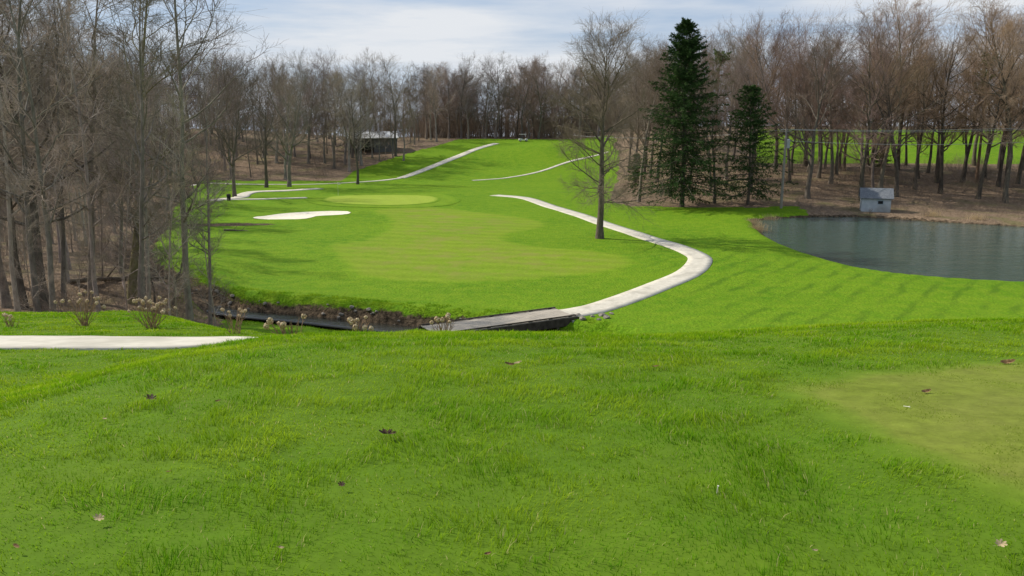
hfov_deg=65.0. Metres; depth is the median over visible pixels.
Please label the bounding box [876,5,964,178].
bare tree
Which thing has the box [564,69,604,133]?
bare tree
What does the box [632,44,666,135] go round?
bare tree
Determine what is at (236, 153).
bare tree
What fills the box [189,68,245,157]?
bare tree
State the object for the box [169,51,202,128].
bare tree
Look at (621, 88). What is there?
bare tree
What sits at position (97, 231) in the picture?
sapling
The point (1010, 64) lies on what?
bare tree
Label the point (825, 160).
bare tree
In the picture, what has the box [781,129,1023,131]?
power line
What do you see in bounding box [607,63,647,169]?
bare tree
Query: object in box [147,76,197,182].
bare tree
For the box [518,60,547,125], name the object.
bare tree
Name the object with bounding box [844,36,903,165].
bare tree
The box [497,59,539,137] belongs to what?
bare tree
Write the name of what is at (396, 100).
bare tree
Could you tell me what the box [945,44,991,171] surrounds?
bare tree
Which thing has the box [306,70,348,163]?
bare tree
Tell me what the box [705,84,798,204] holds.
spruce tree
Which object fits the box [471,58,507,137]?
bare tree
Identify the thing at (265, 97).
bare tree
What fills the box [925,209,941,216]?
reed clump
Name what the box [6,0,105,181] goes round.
bare tree
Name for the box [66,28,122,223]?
bare tree
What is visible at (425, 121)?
bare tree
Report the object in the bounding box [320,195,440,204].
putting green
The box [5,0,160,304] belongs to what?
bare tree
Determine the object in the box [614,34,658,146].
bare tree
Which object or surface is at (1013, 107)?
bare tree
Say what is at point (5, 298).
bare tree
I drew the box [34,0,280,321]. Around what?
bare tree
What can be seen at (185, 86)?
bare tree
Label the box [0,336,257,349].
cart path
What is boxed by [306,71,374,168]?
bare tree
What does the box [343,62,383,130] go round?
bare tree
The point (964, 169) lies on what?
bare tree
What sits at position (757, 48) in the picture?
bare tree
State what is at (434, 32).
sky
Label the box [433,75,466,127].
bare tree
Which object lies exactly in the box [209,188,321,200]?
cart path
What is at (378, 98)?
bare tree
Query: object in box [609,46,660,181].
bare tree
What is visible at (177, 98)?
bare tree
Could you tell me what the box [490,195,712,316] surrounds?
cart path
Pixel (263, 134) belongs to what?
bare tree
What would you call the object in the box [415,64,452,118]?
bare tree
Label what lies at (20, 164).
bare tree
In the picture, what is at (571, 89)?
bare tree
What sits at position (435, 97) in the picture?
bare tree
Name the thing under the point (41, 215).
sapling
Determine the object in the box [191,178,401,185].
cart path
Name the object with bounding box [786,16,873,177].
bare tree
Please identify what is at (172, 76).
bare tree
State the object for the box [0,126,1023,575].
ground
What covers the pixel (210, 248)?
sapling
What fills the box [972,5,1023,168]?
bare tree
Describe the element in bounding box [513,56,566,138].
bare tree
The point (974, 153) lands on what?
bare tree
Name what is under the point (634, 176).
evergreen tree
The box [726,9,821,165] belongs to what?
bare tree
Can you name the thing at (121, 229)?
bare tree
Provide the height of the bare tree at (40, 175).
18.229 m
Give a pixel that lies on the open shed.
(374, 142)
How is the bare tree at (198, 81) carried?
on the ground at (750, 276)
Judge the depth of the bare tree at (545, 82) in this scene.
243.02 m
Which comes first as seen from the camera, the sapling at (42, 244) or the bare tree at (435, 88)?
the sapling at (42, 244)
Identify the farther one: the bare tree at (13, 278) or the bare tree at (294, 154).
the bare tree at (294, 154)
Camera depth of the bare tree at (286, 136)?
160.21 m
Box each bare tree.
[0,0,44,239]
[0,0,65,311]
[0,0,87,307]
[0,0,92,308]
[0,0,99,282]
[0,0,104,311]
[0,0,110,306]
[0,0,124,311]
[0,0,138,311]
[0,0,152,310]
[0,5,44,258]
[0,18,31,241]
[0,18,82,243]
[0,55,35,213]
[0,76,33,248]
[1,37,49,216]
[3,1,84,269]
[3,16,85,262]
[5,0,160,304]
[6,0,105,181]
[13,0,267,304]
[30,0,102,245]
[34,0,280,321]
[45,57,84,240]
[49,0,117,235]
[61,0,216,311]
[61,24,166,272]
[63,108,79,220]
[65,17,116,221]
[65,48,115,230]
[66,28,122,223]
[68,74,128,208]
[71,49,195,311]
[77,0,208,311]
[82,60,137,192]
[83,43,112,143]
[83,163,175,302]
[91,64,151,200]
[95,65,119,223]
[97,61,129,213]
[104,42,152,202]
[111,49,137,220]
[122,66,160,152]
[126,48,193,209]
[128,41,169,112]
[131,69,184,181]
[145,197,228,304]
[146,90,189,175]
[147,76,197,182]
[151,45,190,123]
[154,41,242,324]
[158,48,195,116]
[159,91,220,171]
[160,78,188,164]
[165,47,207,114]
[165,52,194,130]
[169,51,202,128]
[174,66,220,141]
[182,55,217,127]
[186,47,271,196]
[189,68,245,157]
[192,51,247,149]
[194,58,248,170]
[194,74,215,144]
[195,90,249,177]
[197,44,255,145]
[197,49,227,134]
[206,72,248,152]
[210,51,270,158]
[219,63,246,138]
[222,60,294,187]
[223,77,256,141]
[234,83,262,176]
[236,49,267,163]
[238,54,315,162]
[240,62,283,157]
[246,47,342,186]
[246,63,284,154]
[251,52,305,149]
[255,62,309,178]
[259,69,309,164]
[263,76,306,156]
[270,91,309,156]
[282,58,345,163]
[283,74,313,127]
[288,63,317,158]
[288,76,331,134]
[295,60,331,141]
[297,47,354,138]
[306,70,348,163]
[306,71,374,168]
[307,65,361,145]
[310,77,338,155]
[311,58,379,171]
[314,59,356,164]
[317,68,332,153]
[328,58,384,165]
[332,68,383,183]
[339,47,399,128]
[340,88,359,157]
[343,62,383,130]
[344,108,362,157]
[350,75,375,160]
[357,86,383,157]
[358,85,377,154]
[360,52,416,156]
[370,111,391,160]
[376,60,391,130]
[376,97,390,154]
[377,82,421,160]
[379,98,404,157]
[389,76,403,140]
[395,79,425,144]
[401,63,415,140]
[403,73,420,121]
[407,61,454,137]
[409,63,428,140]
[411,58,443,138]
[415,63,458,141]
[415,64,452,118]
[419,64,455,111]
[419,77,440,139]
[422,79,447,137]
[432,61,463,138]
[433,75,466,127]
[439,51,491,138]
[442,66,478,120]
[444,72,481,138]
[445,62,484,138]
[448,64,478,137]
[450,83,478,137]
[467,50,520,138]
[470,83,505,136]
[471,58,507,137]
[471,76,507,138]
[475,69,511,137]
[487,70,524,136]
[494,71,520,136]
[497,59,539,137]
[498,51,548,138]
[502,67,540,136]
[505,78,542,138]
[509,62,541,137]
[511,57,551,138]
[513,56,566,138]
[514,59,564,132]
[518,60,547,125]
[529,60,566,137]
[530,72,563,138]
[535,58,579,137]
[539,8,666,238]
[541,79,567,137]
[551,57,579,120]
[554,59,601,138]
[555,67,591,124]
[559,64,598,135]
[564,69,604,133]
[583,73,611,135]
[589,71,616,113]
[600,65,620,118]
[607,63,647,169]
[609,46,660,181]
[610,71,637,127]
[611,72,637,111]
[613,48,683,201]
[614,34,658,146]
[618,36,666,175]
[619,37,672,171]
[620,42,666,167]
[624,35,674,182]
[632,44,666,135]
[644,41,674,145]
[647,44,727,194]
[648,49,731,166]
[666,24,714,52]
[668,33,722,112]
[669,81,715,185]
[686,56,740,188]
[688,61,750,202]
[695,29,741,143]
[695,54,739,157]
[697,30,727,92]
[698,29,772,179]
[707,24,749,136]
[713,35,766,161]
[717,40,768,119]
[718,45,801,190]
[719,10,808,168]
[724,49,778,159]
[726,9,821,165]
[729,19,767,132]
[730,19,779,79]
[735,33,805,151]
[736,6,877,198]
[739,34,784,113]
[745,42,772,97]
[758,53,829,181]
[761,42,819,166]
[765,1,848,166]
[766,45,823,174]
[767,29,853,171]
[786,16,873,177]
[792,41,860,159]
[793,16,857,183]
[804,24,877,163]
[804,58,858,168]
[807,42,867,174]
[812,33,913,187]
[821,12,911,200]
[823,6,948,196]
[823,54,879,170]
[835,0,981,187]
[839,48,940,187]
[843,0,918,168]
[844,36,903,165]
[845,40,907,173]
[865,0,954,164]
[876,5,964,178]
[881,7,1008,193]
[883,0,938,168]
[898,39,969,173]
[898,49,932,164]
[900,31,960,189]
[904,29,990,183]
[909,34,987,177]
[933,1,1023,182]
[938,0,1023,203]
[944,0,1022,165]
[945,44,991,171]
[949,10,1023,198]
[953,6,1023,186]
[953,49,974,127]
[958,37,1017,178]
[965,55,1023,194]
[969,3,1023,136]
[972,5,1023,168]
[987,8,1023,170]
[991,56,1023,140]
[999,20,1023,183]
[1004,57,1023,132]
[1007,81,1023,133]
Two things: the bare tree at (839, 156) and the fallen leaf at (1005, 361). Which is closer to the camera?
the fallen leaf at (1005, 361)
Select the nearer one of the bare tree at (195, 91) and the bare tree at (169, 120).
the bare tree at (169, 120)
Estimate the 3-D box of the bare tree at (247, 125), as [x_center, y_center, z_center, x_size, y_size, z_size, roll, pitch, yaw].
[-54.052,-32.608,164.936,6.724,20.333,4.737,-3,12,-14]
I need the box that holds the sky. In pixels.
[0,0,1023,136]
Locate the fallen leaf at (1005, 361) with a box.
[1000,359,1014,363]
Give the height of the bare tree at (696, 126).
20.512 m
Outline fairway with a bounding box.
[324,207,637,283]
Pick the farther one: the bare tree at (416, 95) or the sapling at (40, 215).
the bare tree at (416, 95)
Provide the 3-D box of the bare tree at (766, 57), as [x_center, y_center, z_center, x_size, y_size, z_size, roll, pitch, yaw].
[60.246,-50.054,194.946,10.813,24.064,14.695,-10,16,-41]
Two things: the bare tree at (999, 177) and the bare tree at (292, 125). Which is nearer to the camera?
the bare tree at (999, 177)
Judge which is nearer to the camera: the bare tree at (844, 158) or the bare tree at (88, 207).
the bare tree at (88, 207)
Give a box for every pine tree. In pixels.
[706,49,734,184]
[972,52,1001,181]
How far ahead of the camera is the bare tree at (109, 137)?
95.16 m
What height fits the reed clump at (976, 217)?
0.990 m
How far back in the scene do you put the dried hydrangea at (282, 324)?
14.44 m
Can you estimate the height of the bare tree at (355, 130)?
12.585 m
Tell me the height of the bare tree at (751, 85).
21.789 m
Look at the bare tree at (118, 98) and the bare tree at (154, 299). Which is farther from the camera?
the bare tree at (118, 98)
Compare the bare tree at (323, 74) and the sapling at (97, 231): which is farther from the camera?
the bare tree at (323, 74)
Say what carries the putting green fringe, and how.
on the ground at (750, 276)
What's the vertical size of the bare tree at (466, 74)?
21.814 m
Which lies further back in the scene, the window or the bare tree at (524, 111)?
the bare tree at (524, 111)
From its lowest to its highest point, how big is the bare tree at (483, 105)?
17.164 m
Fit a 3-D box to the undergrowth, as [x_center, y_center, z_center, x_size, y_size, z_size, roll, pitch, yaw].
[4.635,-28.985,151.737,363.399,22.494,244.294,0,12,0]
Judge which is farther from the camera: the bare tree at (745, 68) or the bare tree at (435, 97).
the bare tree at (435, 97)
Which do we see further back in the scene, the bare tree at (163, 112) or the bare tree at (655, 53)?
the bare tree at (655, 53)
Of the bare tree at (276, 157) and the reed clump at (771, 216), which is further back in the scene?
the bare tree at (276, 157)
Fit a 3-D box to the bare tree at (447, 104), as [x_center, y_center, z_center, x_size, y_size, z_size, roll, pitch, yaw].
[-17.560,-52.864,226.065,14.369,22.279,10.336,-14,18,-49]
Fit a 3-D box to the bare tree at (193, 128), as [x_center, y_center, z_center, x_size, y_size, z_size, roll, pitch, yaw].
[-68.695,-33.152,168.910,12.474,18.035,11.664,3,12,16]
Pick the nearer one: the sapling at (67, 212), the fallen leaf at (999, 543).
the fallen leaf at (999, 543)
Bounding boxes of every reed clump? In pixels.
[741,217,762,223]
[751,222,771,231]
[762,213,782,220]
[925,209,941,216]
[966,213,987,221]
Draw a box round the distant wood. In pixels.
[1,59,1022,197]
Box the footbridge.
[418,307,578,331]
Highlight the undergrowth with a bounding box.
[0,99,1023,327]
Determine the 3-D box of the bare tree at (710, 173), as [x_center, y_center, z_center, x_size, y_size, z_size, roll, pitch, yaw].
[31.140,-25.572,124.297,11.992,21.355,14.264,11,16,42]
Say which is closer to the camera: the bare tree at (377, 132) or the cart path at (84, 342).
the cart path at (84, 342)
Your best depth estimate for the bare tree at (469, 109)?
222.56 m
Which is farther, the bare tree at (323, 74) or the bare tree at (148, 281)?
the bare tree at (323, 74)
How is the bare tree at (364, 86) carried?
on the ground at (750, 276)
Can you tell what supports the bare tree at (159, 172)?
on the ground at (750, 276)
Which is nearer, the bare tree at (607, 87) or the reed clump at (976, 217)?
the reed clump at (976, 217)
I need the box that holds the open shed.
[347,131,398,152]
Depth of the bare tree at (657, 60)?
173.12 m
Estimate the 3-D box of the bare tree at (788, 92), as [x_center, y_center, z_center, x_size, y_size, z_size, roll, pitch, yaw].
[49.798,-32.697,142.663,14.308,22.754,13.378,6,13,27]
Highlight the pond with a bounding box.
[754,217,1023,281]
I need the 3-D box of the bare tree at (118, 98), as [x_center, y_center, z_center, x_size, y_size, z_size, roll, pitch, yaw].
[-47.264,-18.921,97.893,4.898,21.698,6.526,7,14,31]
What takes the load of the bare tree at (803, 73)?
on the ground at (750, 276)
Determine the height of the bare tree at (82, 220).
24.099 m
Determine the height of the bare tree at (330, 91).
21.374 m
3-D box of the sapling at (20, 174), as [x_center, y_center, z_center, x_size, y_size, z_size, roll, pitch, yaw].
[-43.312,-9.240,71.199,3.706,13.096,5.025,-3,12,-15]
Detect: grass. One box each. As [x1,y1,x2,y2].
[161,269,612,332]
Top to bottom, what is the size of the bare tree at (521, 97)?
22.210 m
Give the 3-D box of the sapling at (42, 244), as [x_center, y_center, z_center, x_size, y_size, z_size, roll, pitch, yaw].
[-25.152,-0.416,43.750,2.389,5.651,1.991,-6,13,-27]
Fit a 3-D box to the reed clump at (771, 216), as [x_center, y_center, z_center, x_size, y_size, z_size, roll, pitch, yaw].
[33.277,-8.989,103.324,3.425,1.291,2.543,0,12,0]
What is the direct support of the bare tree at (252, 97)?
on the ground at (750, 276)
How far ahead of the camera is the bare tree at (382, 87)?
216.48 m
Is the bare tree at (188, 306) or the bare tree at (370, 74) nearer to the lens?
the bare tree at (188, 306)
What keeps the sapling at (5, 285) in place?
on the ground at (750, 276)
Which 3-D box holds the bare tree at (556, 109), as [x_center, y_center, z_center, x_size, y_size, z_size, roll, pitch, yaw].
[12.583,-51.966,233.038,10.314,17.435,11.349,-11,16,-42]
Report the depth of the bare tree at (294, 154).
187.74 m
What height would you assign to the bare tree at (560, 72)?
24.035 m
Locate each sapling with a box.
[0,133,21,277]
[0,161,60,311]
[0,166,19,255]
[0,182,8,247]
[0,195,29,284]
[0,245,16,309]
[1,114,43,233]
[4,191,40,249]
[13,120,53,238]
[13,199,27,267]
[14,146,55,249]
[15,139,68,248]
[21,157,64,243]
[23,232,68,311]
[33,140,84,252]
[48,195,68,244]
[53,206,108,311]
[64,178,79,239]
[65,105,123,276]
[65,116,115,239]
[71,107,170,310]
[95,199,113,254]
[97,193,119,259]
[108,156,135,247]
[121,78,245,315]
[143,180,202,317]
[150,227,176,301]
[179,147,233,325]
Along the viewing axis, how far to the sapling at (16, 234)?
51.78 m
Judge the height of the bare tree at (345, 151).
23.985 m
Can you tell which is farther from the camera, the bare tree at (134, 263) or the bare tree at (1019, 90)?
the bare tree at (1019, 90)
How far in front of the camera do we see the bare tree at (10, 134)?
54.00 m
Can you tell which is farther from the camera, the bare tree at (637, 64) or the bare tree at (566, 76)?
the bare tree at (566, 76)
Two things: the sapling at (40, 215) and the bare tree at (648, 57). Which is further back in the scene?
the bare tree at (648, 57)
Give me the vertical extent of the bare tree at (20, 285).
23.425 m
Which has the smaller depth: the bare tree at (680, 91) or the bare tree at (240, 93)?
the bare tree at (680, 91)
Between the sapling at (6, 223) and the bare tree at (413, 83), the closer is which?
the sapling at (6, 223)
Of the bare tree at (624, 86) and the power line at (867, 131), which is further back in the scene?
the bare tree at (624, 86)
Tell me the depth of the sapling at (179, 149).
36.89 m
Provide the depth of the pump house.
107.51 m
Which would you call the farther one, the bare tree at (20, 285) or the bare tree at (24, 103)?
the bare tree at (24, 103)
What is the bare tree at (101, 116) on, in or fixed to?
on the ground at (750, 276)
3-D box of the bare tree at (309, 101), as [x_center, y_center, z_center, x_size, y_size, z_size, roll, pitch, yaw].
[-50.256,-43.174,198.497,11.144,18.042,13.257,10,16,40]
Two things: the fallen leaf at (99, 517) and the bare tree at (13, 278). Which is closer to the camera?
the fallen leaf at (99, 517)
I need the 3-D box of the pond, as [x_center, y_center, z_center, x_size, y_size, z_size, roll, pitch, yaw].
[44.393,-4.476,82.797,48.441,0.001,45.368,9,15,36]
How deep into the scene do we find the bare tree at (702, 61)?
144.53 m
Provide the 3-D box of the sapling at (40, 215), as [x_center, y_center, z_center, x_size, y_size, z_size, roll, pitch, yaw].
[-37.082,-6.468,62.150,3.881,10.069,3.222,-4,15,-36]
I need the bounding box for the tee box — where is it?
[761,358,1023,509]
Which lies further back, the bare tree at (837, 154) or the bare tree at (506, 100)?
the bare tree at (506, 100)
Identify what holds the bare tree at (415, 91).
on the ground at (750, 276)
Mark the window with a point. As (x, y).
(880, 202)
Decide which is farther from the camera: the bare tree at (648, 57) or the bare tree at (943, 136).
the bare tree at (648, 57)
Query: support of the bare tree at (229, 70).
on the ground at (750, 276)
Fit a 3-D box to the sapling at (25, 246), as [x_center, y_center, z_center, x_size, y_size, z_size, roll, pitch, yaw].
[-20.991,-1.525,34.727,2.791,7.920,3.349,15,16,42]
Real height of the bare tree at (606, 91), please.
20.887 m
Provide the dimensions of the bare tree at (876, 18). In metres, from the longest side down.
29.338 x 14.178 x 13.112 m
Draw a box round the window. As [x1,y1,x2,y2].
[877,200,883,204]
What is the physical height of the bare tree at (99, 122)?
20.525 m
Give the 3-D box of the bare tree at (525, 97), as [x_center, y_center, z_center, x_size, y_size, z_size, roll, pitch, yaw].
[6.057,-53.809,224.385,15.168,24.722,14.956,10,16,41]
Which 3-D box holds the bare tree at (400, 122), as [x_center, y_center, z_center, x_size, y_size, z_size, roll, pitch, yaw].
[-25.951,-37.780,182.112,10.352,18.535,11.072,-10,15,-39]
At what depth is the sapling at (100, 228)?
66.02 m
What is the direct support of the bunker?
on the ground at (750, 276)
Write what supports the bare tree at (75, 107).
on the ground at (750, 276)
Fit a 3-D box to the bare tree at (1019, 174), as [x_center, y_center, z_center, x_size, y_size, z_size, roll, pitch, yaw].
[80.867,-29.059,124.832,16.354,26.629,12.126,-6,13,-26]
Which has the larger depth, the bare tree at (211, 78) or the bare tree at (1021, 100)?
the bare tree at (211, 78)
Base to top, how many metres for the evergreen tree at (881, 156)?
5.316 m
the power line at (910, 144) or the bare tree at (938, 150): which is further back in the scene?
the bare tree at (938, 150)
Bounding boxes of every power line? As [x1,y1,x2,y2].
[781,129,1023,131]
[791,128,1014,130]
[797,141,1021,144]
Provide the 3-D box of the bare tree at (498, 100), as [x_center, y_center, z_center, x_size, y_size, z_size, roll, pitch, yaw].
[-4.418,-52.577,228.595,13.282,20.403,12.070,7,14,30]
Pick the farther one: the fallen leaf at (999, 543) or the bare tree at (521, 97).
the bare tree at (521, 97)
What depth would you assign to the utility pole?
109.82 m
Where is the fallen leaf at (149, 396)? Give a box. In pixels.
[145,394,155,399]
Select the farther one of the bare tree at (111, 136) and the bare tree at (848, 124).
the bare tree at (848, 124)
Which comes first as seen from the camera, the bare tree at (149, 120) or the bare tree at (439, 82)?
the bare tree at (149, 120)
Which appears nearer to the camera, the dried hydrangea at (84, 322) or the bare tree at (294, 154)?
the dried hydrangea at (84, 322)
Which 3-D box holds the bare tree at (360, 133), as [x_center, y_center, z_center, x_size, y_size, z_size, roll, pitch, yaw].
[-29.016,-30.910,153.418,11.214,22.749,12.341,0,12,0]
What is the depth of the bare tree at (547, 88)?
237.83 m
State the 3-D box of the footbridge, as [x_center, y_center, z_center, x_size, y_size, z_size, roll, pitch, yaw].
[-0.700,2.516,48.591,9.566,1.300,3.000,-6,13,-28]
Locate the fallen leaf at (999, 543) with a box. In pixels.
[994,539,1007,546]
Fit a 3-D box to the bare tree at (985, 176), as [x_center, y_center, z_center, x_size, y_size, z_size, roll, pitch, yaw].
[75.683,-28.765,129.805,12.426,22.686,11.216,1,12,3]
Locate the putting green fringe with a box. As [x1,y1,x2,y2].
[307,193,460,207]
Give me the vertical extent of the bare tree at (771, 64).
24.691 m
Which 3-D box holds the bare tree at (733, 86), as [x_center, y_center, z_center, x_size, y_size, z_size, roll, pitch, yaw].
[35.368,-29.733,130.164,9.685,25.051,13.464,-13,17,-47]
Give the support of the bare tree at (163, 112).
on the ground at (750, 276)
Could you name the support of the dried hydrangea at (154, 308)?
on the ground at (750, 276)
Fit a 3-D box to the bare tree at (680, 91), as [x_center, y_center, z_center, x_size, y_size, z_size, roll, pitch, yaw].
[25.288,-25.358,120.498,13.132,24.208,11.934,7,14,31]
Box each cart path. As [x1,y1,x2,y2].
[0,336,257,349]
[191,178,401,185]
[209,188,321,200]
[223,197,306,199]
[397,143,499,177]
[473,152,604,180]
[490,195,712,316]
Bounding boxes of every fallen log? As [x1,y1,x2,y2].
[70,262,165,283]
[224,226,247,230]
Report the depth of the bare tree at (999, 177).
124.64 m
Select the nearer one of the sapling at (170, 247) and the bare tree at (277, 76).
the sapling at (170, 247)
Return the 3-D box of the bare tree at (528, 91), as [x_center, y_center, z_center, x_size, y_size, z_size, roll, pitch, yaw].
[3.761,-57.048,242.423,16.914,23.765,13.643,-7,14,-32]
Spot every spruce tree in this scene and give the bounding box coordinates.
[622,17,742,206]
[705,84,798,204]
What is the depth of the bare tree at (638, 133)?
117.11 m
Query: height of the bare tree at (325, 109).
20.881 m
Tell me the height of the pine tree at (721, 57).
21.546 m
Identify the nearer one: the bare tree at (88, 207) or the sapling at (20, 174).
the bare tree at (88, 207)
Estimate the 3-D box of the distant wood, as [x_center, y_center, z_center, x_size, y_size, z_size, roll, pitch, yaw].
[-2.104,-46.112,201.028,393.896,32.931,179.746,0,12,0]
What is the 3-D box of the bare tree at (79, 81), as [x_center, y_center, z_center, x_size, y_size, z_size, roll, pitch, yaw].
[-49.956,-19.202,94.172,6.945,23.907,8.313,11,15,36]
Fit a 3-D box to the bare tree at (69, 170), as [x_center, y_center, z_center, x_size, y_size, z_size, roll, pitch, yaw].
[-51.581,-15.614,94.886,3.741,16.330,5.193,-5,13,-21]
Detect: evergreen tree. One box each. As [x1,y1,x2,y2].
[623,153,645,187]
[875,142,890,168]
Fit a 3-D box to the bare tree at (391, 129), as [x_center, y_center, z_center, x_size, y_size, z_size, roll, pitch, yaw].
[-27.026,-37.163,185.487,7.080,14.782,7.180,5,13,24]
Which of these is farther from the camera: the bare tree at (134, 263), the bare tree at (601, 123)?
the bare tree at (601, 123)
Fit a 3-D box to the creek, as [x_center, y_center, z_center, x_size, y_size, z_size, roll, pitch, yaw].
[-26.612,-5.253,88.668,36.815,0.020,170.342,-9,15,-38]
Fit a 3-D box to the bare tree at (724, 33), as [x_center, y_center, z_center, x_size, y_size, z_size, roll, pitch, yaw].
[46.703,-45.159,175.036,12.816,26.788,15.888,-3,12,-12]
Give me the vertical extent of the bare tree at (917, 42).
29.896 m
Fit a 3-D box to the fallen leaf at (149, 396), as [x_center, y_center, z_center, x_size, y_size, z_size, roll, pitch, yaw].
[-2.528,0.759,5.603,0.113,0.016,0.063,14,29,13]
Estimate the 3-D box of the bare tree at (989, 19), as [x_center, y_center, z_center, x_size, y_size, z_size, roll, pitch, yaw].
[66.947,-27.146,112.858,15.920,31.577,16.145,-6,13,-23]
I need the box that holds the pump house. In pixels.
[858,188,893,212]
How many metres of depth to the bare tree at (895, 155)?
117.21 m
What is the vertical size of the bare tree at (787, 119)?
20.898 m
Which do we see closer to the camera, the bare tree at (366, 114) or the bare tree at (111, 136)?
the bare tree at (111, 136)
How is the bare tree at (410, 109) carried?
on the ground at (750, 276)
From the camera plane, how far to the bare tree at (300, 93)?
205.15 m
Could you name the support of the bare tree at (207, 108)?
on the ground at (750, 276)
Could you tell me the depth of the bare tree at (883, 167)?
118.30 m
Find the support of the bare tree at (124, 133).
on the ground at (750, 276)
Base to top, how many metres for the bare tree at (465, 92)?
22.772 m
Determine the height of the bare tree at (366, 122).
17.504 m
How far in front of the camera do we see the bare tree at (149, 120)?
145.15 m
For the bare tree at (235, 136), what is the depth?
125.32 m
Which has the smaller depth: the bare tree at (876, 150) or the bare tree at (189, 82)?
the bare tree at (876, 150)
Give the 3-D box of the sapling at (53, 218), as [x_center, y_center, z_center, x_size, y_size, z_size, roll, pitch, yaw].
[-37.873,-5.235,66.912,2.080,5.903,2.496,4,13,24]
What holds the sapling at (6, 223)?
on the ground at (750, 276)
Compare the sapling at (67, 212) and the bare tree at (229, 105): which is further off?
the bare tree at (229, 105)
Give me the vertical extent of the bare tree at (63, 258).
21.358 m
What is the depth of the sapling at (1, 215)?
74.00 m
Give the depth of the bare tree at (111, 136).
91.93 m
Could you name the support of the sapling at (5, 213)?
on the ground at (750, 276)
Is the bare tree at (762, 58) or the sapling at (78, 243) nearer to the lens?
the sapling at (78, 243)
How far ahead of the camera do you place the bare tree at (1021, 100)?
111.28 m
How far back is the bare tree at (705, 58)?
154.07 m
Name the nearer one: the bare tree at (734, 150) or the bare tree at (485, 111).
the bare tree at (734, 150)
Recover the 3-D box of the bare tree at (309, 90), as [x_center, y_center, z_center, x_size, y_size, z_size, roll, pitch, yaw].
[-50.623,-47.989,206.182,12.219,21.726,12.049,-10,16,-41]
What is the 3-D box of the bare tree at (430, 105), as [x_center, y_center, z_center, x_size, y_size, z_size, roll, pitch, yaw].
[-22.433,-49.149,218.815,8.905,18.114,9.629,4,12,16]
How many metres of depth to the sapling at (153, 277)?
51.73 m
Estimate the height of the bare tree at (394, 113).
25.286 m
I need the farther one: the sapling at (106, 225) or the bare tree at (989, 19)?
the bare tree at (989, 19)
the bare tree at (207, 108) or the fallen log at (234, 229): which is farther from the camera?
the bare tree at (207, 108)
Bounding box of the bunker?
[253,211,350,218]
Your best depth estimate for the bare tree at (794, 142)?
130.71 m
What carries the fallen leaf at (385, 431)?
on the ground at (750, 276)
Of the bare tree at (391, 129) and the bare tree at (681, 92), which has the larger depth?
the bare tree at (391, 129)
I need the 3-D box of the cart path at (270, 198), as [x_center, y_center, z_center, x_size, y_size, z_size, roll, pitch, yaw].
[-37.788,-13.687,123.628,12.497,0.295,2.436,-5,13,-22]
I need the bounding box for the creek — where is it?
[206,305,417,332]
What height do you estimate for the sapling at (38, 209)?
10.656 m
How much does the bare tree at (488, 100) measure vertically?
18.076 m
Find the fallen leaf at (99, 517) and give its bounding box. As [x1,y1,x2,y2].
[91,513,103,520]
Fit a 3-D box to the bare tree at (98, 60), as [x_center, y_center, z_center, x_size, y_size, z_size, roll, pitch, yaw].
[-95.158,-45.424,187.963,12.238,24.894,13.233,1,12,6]
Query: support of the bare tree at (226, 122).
on the ground at (750, 276)
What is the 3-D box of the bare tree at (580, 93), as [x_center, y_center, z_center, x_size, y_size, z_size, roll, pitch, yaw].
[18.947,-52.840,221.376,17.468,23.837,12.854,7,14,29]
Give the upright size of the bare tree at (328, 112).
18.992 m
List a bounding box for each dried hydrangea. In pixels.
[2,312,18,326]
[53,288,105,325]
[125,293,176,328]
[208,301,246,333]
[262,314,306,335]
[346,315,373,331]
[430,312,455,330]
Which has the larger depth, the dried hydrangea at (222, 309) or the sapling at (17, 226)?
the sapling at (17, 226)
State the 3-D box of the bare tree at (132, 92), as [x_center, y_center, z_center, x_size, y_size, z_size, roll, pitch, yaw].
[-21.969,-5.569,47.176,6.182,16.447,8.223,-8,15,-39]
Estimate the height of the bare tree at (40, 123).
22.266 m
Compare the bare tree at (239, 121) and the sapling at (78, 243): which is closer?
the sapling at (78, 243)
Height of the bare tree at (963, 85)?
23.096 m
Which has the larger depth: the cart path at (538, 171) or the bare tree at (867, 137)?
the cart path at (538, 171)
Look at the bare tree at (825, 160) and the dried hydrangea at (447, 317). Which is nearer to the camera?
the dried hydrangea at (447, 317)
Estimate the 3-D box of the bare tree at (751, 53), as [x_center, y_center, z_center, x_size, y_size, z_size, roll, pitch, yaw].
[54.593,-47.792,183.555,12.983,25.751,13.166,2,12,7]
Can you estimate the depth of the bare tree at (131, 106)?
92.84 m
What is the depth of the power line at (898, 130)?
110.56 m
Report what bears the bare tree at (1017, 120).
on the ground at (750, 276)
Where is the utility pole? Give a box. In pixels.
[780,129,791,207]
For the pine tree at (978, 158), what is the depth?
126.70 m
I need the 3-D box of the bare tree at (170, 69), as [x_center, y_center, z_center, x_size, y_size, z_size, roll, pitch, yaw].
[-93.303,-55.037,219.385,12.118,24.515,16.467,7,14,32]
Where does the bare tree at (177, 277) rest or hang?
on the ground at (750, 276)
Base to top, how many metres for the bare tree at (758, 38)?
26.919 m
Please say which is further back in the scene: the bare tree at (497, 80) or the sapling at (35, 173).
the bare tree at (497, 80)
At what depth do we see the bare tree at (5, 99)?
58.05 m
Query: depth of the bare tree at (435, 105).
236.17 m
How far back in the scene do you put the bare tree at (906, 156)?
143.76 m
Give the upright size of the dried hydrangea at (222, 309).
0.792 m
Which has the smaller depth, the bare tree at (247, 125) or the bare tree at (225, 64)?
the bare tree at (247, 125)
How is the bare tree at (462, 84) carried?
on the ground at (750, 276)
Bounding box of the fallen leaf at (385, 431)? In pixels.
[378,428,395,433]
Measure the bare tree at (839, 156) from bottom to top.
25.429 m
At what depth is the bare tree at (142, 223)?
33.81 m
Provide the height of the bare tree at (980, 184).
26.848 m

